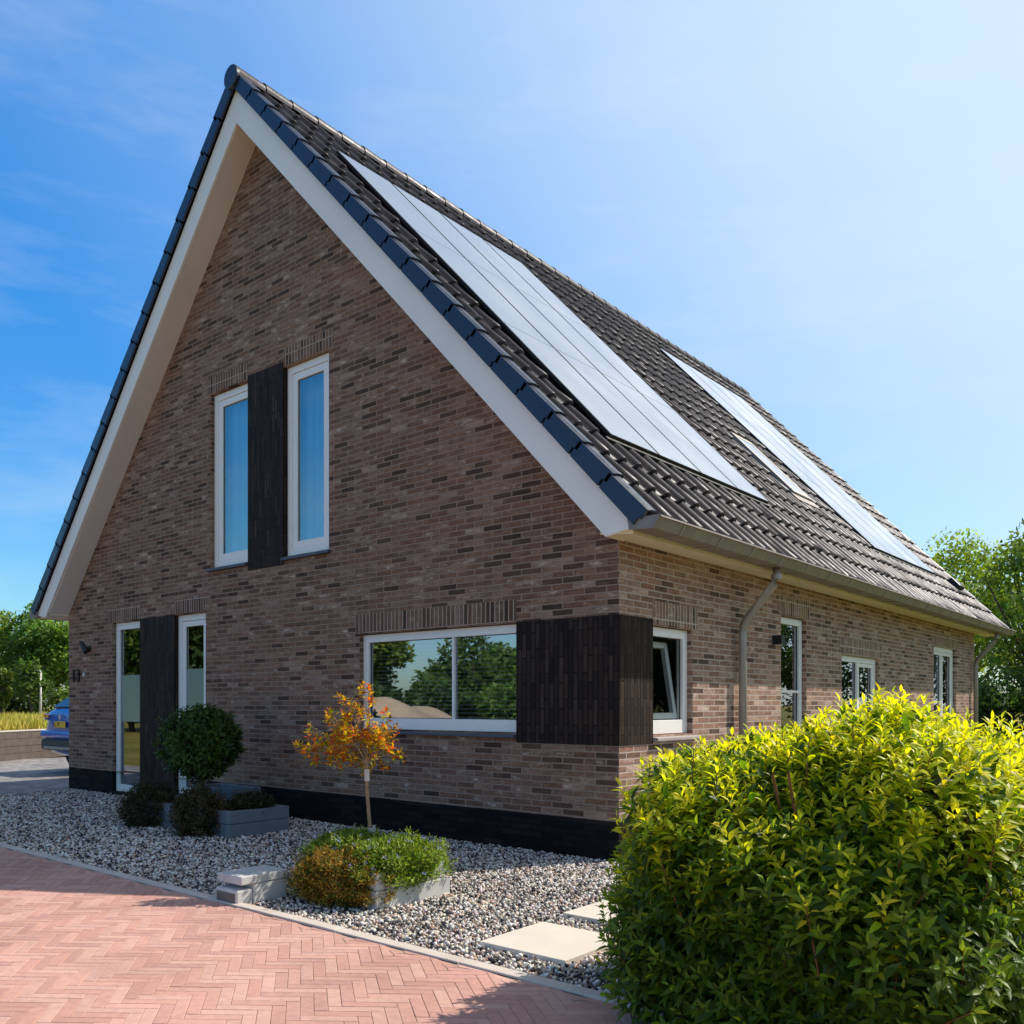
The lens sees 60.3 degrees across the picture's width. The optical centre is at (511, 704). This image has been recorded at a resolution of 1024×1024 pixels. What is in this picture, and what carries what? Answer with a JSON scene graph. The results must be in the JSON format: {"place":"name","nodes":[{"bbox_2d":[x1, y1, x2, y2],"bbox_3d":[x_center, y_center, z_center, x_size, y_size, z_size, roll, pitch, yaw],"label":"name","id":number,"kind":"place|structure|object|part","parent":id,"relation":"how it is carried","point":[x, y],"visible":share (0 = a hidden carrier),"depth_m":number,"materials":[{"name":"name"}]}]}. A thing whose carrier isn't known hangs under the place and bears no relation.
{"place":"outdoors","nodes":[
{"label":"outdoors","id":0,"kind":"place"},
{"bbox_2d":[0,757,73,793],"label":"parking","id":1,"kind":"structure","parent":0,"point":[34,775],"depth_m":16.89,"materials":[{"name":"grey concrete"}]},
{"bbox_2d":[40,697,68,762],"bbox_3d":[-7.485,0.453,18.861,2.160,1.815,4.308,0,0,40],"label":"parked car","id":2,"kind":"object","parent":1,"relation":"on","point":[55,733],"visible":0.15,"depth_m":17.38,"materials":[{"name":"blue paint"}]},
{"bbox_3d":[-8.584,-0.112,17.529,1.197,0.381,0.517,0,0,40],"label":"rear window","id":3,"kind":"part","parent":2,"relation":"part of","materials":[{"name":"blue glass"}]},
{"bbox_2d":[0,847,680,1023],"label":"driveway","id":4,"kind":"structure","parent":0,"point":[35,882],"depth_m":4.49,"materials":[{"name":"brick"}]},
{"bbox_2d":[0,789,863,1003],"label":"gravel bed","id":5,"kind":"object","parent":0,"point":[524,913],"depth_m":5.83,"materials":[{"name":"grey gravel"}]},
{"bbox_2d":[132,795,288,837],"bbox_3d":[-3.406,1.242,9.875,1.990,0.295,0.740,0,0,40],"label":"planter","id":6,"kind":"object","parent":5,"relation":"on","point":[249,822],"visible":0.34,"depth_m":9.23,"materials":[{"name":"grey concrete"}]},
{"bbox_2d":[110,774,179,827],"bbox_3d":[-4.122,1.086,9.963,0.894,0.674,0.819,0,0,40],"label":"heather shrub","id":7,"kind":"object","parent":6,"relation":"in","point":[136,810],"visible":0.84,"depth_m":9.80,"materials":[{"name":"green plant"}]},
{"bbox_2d":[163,777,229,837],"bbox_3d":[-3.269,1.092,9.232,0.686,0.663,0.809,0,0,-32],"label":"heather shrub","id":8,"kind":"object","parent":6,"relation":"in","point":[183,826],"visible":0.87,"depth_m":9.07,"materials":[{"name":"green plant"}]},
{"bbox_2d":[150,702,246,793],"bbox_3d":[-3.527,0.576,10.013,1.040,1.212,0.996,0,0,40],"label":"ball shrub","id":9,"kind":"object","parent":6,"relation":"in","point":[202,742],"visible":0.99,"depth_m":9.77,"materials":[{"name":"green plant"}]},
{"bbox_2d":[221,788,276,811],"bbox_3d":[-2.771,1.067,9.403,0.637,0.348,0.505,0,0,-34],"label":"heather shrub","id":10,"kind":"object","parent":6,"relation":"in","point":[258,799],"visible":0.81,"depth_m":9.29,"materials":[{"name":"green plant"}]},
{"bbox_2d":[192,783,260,800],"bbox_3d":[-3.503,1.195,10.811,0.850,0.390,0.420,0,0,40],"label":"planter","id":11,"kind":"object","parent":5,"relation":"on","point":[229,789],"visible":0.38,"depth_m":10.61,"materials":[{"name":"grey concrete"}]},
{"bbox_2d":[216,865,287,904],"bbox_3d":[-1.832,1.275,6.198,0.290,0.210,0.417,0,0,40],"label":"garden block","id":12,"kind":"object","parent":5,"relation":"on","point":[252,885],"depth_m":6.10,"materials":[{"name":"concrete"}]},
{"bbox_2d":[306,861,449,909],"bbox_3d":[-0.986,1.258,6.367,0.810,0.265,0.710,0,0,40],"label":"planter","id":13,"kind":"object","parent":5,"relation":"on","point":[431,888],"visible":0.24,"depth_m":6.06,"materials":[{"name":"concrete"}]},
{"bbox_2d":[282,841,396,909],"bbox_3d":[-1.204,1.179,6.177,1.120,0.465,0.667,0,0,40],"label":"hedge plant","id":14,"kind":"object","parent":13,"relation":"in","point":[313,871],"visible":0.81,"depth_m":5.92,"materials":[{"name":"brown plant"}]},
{"bbox_2d":[296,822,391,860],"bbox_3d":[-1.174,1.037,6.399,0.792,0.337,0.742,0,0,40],"label":"flowering plant","id":15,"kind":"object","parent":13,"relation":"in","point":[344,837],"visible":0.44,"depth_m":6.29,"materials":[{"name":"green plant"}]},
{"bbox_2d":[293,680,406,836],"bbox_3d":[-1.177,0.513,6.466,0.860,1.395,0.444,0,0,0],"label":"ornamental tree","id":16,"kind":"object","parent":13,"relation":"in","point":[364,757],"visible":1,"depth_m":6.43,"materials":[{"name":"orange plant"}]},
{"bbox_2d":[334,827,459,896],"bbox_3d":[-0.821,1.104,6.199,0.656,0.483,0.954,0,0,40],"label":"flowering plant","id":17,"kind":"object","parent":13,"relation":"in","point":[402,854],"visible":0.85,"depth_m":6.04,"materials":[{"name":"green plant"}]},
{"bbox_2d":[479,922,616,968],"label":"stepping slab","id":18,"kind":"structure","parent":5,"relation":"on","point":[556,944],"depth_m":4.96,"materials":[{"name":"concrete"}]},
{"bbox_2d":[563,900,621,928],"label":"stepping slab","id":19,"kind":"structure","parent":5,"relation":"on","point":[590,912],"depth_m":5.64,"materials":[{"name":"concrete"}]},
{"bbox_2d":[594,682,1023,1023],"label":"bush","id":20,"kind":"object","parent":5,"relation":"on","point":[913,913],"visible":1,"depth_m":3.35,"materials":[{"name":"green plant"}]},
{"bbox_2d":[0,0,1023,704],"label":"sky","id":21,"kind":"structure","parent":0,"point":[819,203],"materials":[{"name":"blue"}]},
{"bbox_2d":[3,705,1023,757],"bbox_3d":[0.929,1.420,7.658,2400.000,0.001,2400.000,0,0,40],"label":"ground","id":22,"kind":"structure","parent":0,"point":[994,709],"depth_m":82.69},
{"bbox_2d":[0,729,64,760],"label":"retaining wall","id":23,"kind":"structure","parent":22,"relation":"on","point":[19,744],"depth_m":21.88,"materials":[{"name":"stone"}]},
{"bbox_2d":[0,843,682,1018],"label":"kerb","id":24,"kind":"structure","parent":22,"relation":"on","point":[551,983],"depth_m":5.15,"materials":[{"name":"concrete"}]},
{"bbox_2d":[974,581,1023,692],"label":"tree","id":25,"kind":"object","parent":22,"relation":"on","point":[1011,681],"visible":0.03,"depth_m":45.33,"materials":[{"name":"green plant"}]},
{"bbox_2d":[29,64,1016,862],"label":"house","id":26,"kind":"structure","parent":0,"point":[539,552],"depth_m":10.30,"materials":[{"name":"brick"}]},
{"bbox_2d":[116,621,139,791],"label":"window","id":27,"kind":"structure","parent":26,"relation":"in","point":[128,633],"depth_m":13.47,"materials":[{"name":"glass"}]},
{"bbox_2d":[179,613,205,792],"bbox_3d":[-3.970,0.040,12.580,0.823,2.600,1.245,0,0,40],"label":"window","id":28,"kind":"structure","parent":26,"relation":"in","point":[192,627],"depth_m":12.27,"materials":[{"name":"white paint"}]},
{"bbox_2d":[215,383,247,566],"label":"window","id":29,"kind":"structure","parent":26,"relation":"in","point":[231,407],"depth_m":11.68,"materials":[{"name":"blue glass"}]},
{"bbox_2d":[288,353,328,555],"bbox_3d":[-2.010,-2.942,10.963,0.892,2.335,1.245,0,0,40],"label":"window","id":30,"kind":"structure","parent":26,"relation":"in","point":[308,381],"depth_m":10.67,"materials":[{"name":"glass"}]},
{"bbox_2d":[364,624,515,732],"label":"window","id":31,"kind":"structure","parent":26,"relation":"in","point":[460,679],"depth_m":10.03,"materials":[{"name":"clear glass"}]},
{"bbox_2d":[653,627,686,734],"bbox_3d":[0.995,-0.222,8.806,1.240,1.045,0.855,0,0,40],"label":"window","id":32,"kind":"structure","parent":26,"relation":"in","point":[669,645],"depth_m":8.70,"materials":[{"name":"white paint"}]},
{"bbox_2d":[730,432,820,510],"bbox_3d":[4.089,-3.660,13.815,1.163,1.253,0.920,0,0,40],"label":"roof window","id":33,"kind":"structure","parent":26,"relation":"in","point":[757,454],"depth_m":13.68,"materials":[{"name":"glass"}]},
{"bbox_2d":[781,617,801,733],"bbox_3d":[2.887,0.138,11.090,1.250,2.405,0.825,0,0,40],"label":"window","id":34,"kind":"structure","parent":26,"relation":"in","point":[791,651],"depth_m":11.09,"materials":[{"name":"glass"}]},
{"bbox_2d":[842,655,874,721],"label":"window","id":35,"kind":"structure","parent":26,"relation":"in","point":[858,673],"depth_m":13.13,"materials":[{"name":"white paint"}]},
{"bbox_2d":[934,646,952,725],"bbox_3d":[7.852,0.142,16.188,0.070,2.355,1.560,0,0,40],"label":"window","id":36,"kind":"structure","parent":26,"relation":"in","point":[943,658],"depth_m":16.35,"materials":[{"name":"white paint"}]},
{"label":"lawn","id":37,"kind":"structure","parent":0,"visible":0},
{"bbox_2d":[921,545,988,674],"bbox_3d":[18.415,-2.821,39.566,5.687,8.581,5.606,0,0,-8],"label":"tree","id":38,"kind":"object","parent":37,"relation":"on","point":[962,570],"visible":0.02,"depth_m":39.03,"materials":[{"name":"green plant"}]},
{"bbox_2d":[922,526,1023,682],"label":"tree","id":39,"kind":"object","parent":37,"relation":"on","point":[953,561],"visible":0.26,"depth_m":32.61,"materials":[{"name":"green plant"}]},
{"bbox_2d":[961,518,1023,678],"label":"tree","id":40,"kind":"object","parent":37,"relation":"on","point":[1015,560],"visible":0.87,"depth_m":29.25,"materials":[{"name":"green plant"}]},
{"bbox_2d":[978,666,1023,744],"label":"hedge shrub","id":41,"kind":"object","parent":37,"relation":"on","point":[991,697],"visible":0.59,"depth_m":26.73,"materials":[{"name":"green plant"}]},
{"bbox_2d":[1018,687,1023,720],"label":"hedge shrub","id":42,"kind":"object","parent":37,"relation":"on","point":[1022,700],"visible":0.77,"depth_m":26.38,"materials":[{"name":"green plant"}]},
{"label":"meadow terrace","id":43,"kind":"structure","parent":0,"visible":0},
{"bbox_2d":[0,666,14,714],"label":"sapling","id":44,"kind":"object","parent":43,"relation":"on","point":[6,678],"visible":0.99,"depth_m":37.49,"materials":[{"name":"green plant"}]},
{"bbox_2d":[0,711,47,730],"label":"tall grass","id":45,"kind":"structure","parent":43,"relation":"on","point":[18,721],"depth_m":23.57,"materials":[{"name":"yellow plant"}]},
{"bbox_2d":[0,608,48,694],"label":"tree","id":46,"kind":"object","parent":43,"relation":"on","point":[3,617],"visible":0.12,"depth_m":47.28,"materials":[{"name":"green plant"}]},
{"bbox_2d":[3,679,59,714],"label":"bush","id":47,"kind":"object","parent":43,"relation":"on","point":[16,706],"visible":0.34,"depth_m":42.13,"materials":[{"name":"green plant"}]},
{"bbox_2d":[11,656,53,713],"bbox_3d":[-20.439,-0.616,37.580,1.832,2.932,1.653,0,0,40],"label":"sapling","id":48,"kind":"object","parent":43,"relation":"on","point":[29,687],"visible":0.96,"depth_m":37.25,"materials":[{"name":"green plant"}]},
{"bbox_2d":[0,600,68,692],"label":"tree","id":49,"kind":"object","parent":43,"relation":"on","point":[27,631],"visible":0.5,"depth_m":46.05,"materials":[{"name":"green plant"}]},
{"bbox_2d":[35,670,41,714],"bbox_3d":[-20.151,-0.312,37.352,0.501,2.304,0.137,0,0,7],"label":"lamp post","id":50,"kind":"object","parent":43,"relation":"on","point":[40,700],"visible":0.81,"depth_m":37.30,"materials":[{"name":"metal"}]},
{"bbox_2d":[37,619,68,688],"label":"tree","id":51,"kind":"object","parent":43,"relation":"on","point":[58,667],"visible":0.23,"depth_m":45.82,"materials":[{"name":"green plant"}]},
{"bbox_2d":[47,685,68,705],"bbox_3d":[-19.677,-0.017,39.182,1.844,1.734,1.625,0,0,-20],"label":"sapling","id":52,"kind":"object","parent":43,"relation":"on","point":[58,697],"visible":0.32,"depth_m":38.74,"materials":[{"name":"green plant"}]}
]}

